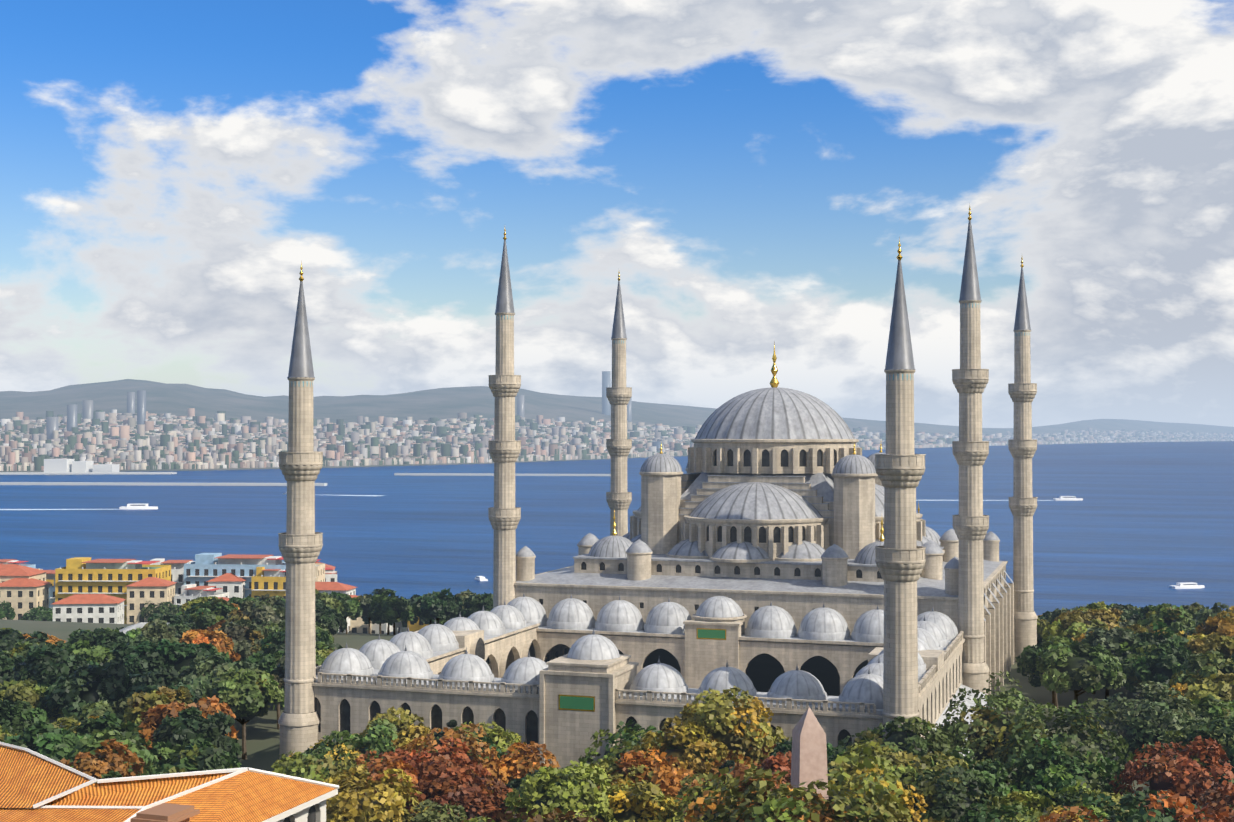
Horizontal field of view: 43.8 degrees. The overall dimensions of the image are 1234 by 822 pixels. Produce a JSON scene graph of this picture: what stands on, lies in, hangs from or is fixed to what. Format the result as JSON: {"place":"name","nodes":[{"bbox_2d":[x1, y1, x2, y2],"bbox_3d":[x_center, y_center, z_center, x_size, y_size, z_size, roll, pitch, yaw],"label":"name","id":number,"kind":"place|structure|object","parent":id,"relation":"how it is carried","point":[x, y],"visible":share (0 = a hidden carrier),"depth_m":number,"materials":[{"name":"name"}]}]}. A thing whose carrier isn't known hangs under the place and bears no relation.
{"place":"outdoors","nodes":[
{"label":"outdoors","id":0,"kind":"place"},
{"bbox_2d":[0,742,338,821],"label":"tiled roof","id":1,"kind":"structure","parent":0,"point":[35,786],"depth_m":105.71,"materials":[{"name":"tile"}]},
{"bbox_2d":[0,619,1164,812],"bbox_3d":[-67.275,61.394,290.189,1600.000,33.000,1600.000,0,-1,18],"label":"ground","id":2,"kind":"structure","parent":0,"point":[764,671],"depth_m":248.27,"materials":[{"name":"green plant"}]},
{"bbox_2d":[0,594,347,775],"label":"trees","id":3,"kind":"object","parent":2,"relation":"on","point":[138,720],"depth_m":191.85,"materials":[{"name":"green plant"}]},
{"bbox_2d":[0,553,448,633],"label":"town","id":4,"kind":"object","parent":2,"relation":"on","point":[89,590],"visible":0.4,"depth_m":426.14,"materials":[{"name":"multicoloured paint"}]},
{"bbox_2d":[278,260,322,757],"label":"minaret","id":5,"kind":"object","parent":2,"relation":"on","point":[300,544],"visible":0.98,"depth_m":173.75,"materials":[{"name":"stone"}]},
{"bbox_2d":[315,587,492,634],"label":"trees","id":6,"kind":"object","parent":2,"relation":"on","point":[380,603],"depth_m":331.55,"materials":[{"name":"green plant"}]},
{"bbox_2d":[324,601,488,619],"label":"trees","id":7,"kind":"object","parent":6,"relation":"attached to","point":[364,611],"depth_m":332.79,"materials":[{"name":"plant"}]},
{"bbox_2d":[488,229,520,670],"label":"minaret","id":8,"kind":"object","parent":2,"relation":"on","point":[504,449],"visible":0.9,"depth_m":234.04,"materials":[{"name":"stone"}]},
{"bbox_2d":[0,592,1233,821],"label":"trees","id":9,"kind":"object","parent":2,"relation":"on","point":[418,758],"depth_m":139.20,"materials":[{"name":"green plant"}]},
{"bbox_2d":[606,272,631,535],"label":"minaret","id":10,"kind":"object","parent":2,"relation":"on","point":[618,447],"visible":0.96,"depth_m":296.76,"materials":[{"name":"stone"}]},
{"bbox_2d":[302,594,995,768],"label":"courtyard","id":11,"kind":"structure","parent":2,"relation":"on","point":[564,708],"depth_m":173.49,"materials":[{"name":"stone"}]},
{"bbox_2d":[514,342,1013,694],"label":"prayer hall","id":12,"kind":"structure","parent":2,"relation":"on","point":[774,494],"depth_m":235.85,"materials":[{"name":"stone"}]},
{"bbox_2d":[790,707,827,804],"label":"obelisk","id":13,"kind":"object","parent":2,"relation":"on","point":[809,757],"visible":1,"depth_m":100.45,"materials":[{"name":"stone"}]},
{"bbox_2d":[439,747,1233,821],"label":"trees","id":14,"kind":"object","parent":2,"relation":"on","point":[782,803],"depth_m":92.32,"materials":[{"name":"plant"}]},
{"bbox_2d":[875,237,925,739],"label":"minaret","id":15,"kind":"object","parent":2,"relation":"on","point":[900,560],"visible":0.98,"depth_m":152.49,"materials":[{"name":"stone"}]},
{"bbox_2d":[952,206,988,694],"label":"minaret","id":16,"kind":"object","parent":2,"relation":"on","point":[970,447],"visible":0.98,"depth_m":211.89,"materials":[{"name":"stone"}]},
{"bbox_2d":[1008,258,1037,662],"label":"minaret","id":17,"kind":"object","parent":2,"relation":"on","point":[1022,392],"visible":1,"depth_m":272.60,"materials":[{"name":"stone"}]},
{"bbox_2d":[1015,601,1233,744],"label":"trees","id":18,"kind":"object","parent":2,"relation":"on","point":[1188,646],"depth_m":218.64,"materials":[{"name":"green plant"}]},
{"bbox_2d":[1038,617,1233,718],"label":"tree crowns","id":19,"kind":"object","parent":18,"relation":"attached to","point":[1074,662],"visible":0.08,"depth_m":211.12,"materials":[{"name":"green plant"}]},
{"bbox_2d":[0,441,1233,615],"bbox_3d":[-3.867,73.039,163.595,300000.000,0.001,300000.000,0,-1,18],"label":"sea","id":20,"kind":"structure","parent":0,"point":[1142,524],"depth_m":1289.41,"materials":[{"name":"liquid"}]},
{"bbox_2d":[0,459,610,485],"bbox_3d":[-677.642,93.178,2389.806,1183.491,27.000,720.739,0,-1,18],"label":"shore port","id":21,"kind":"object","parent":20,"relation":"on","point":[62,467],"visible":0.79,"depth_m":2577.80,"materials":[{"name":"grey concrete"}]},
{"bbox_2d":[0,492,1203,588],"bbox_3d":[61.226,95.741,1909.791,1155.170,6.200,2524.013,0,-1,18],"label":"boats","id":22,"kind":"object","parent":20,"relation":"on","point":[1189,585],"visible":0.62,"depth_m":1424.89,"materials":[{"name":"white"}]},
{"bbox_2d":[0,379,1233,471],"bbox_3d":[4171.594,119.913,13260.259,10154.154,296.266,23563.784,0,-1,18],"label":"shore terrain","id":23,"kind":"structure","parent":0,"point":[181,399],"depth_m":6029.71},
{"bbox_2d":[46,371,662,447],"bbox_3d":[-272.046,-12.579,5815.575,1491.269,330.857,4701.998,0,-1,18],"label":"shore towers","id":24,"kind":"structure","parent":23,"relation":"on","point":[52,423],"depth_m":4339.96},
{"bbox_2d":[0,408,1233,470],"bbox_3d":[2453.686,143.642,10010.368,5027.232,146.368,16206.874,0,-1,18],"label":"distant city","id":25,"kind":"object","parent":23,"relation":"on","point":[125,441],"visible":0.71,"depth_m":4098.79},
{"bbox_2d":[0,0,1233,427],"label":"sky","id":26,"kind":"structure","parent":0,"point":[751,174],"materials":[{"name":"blue"}]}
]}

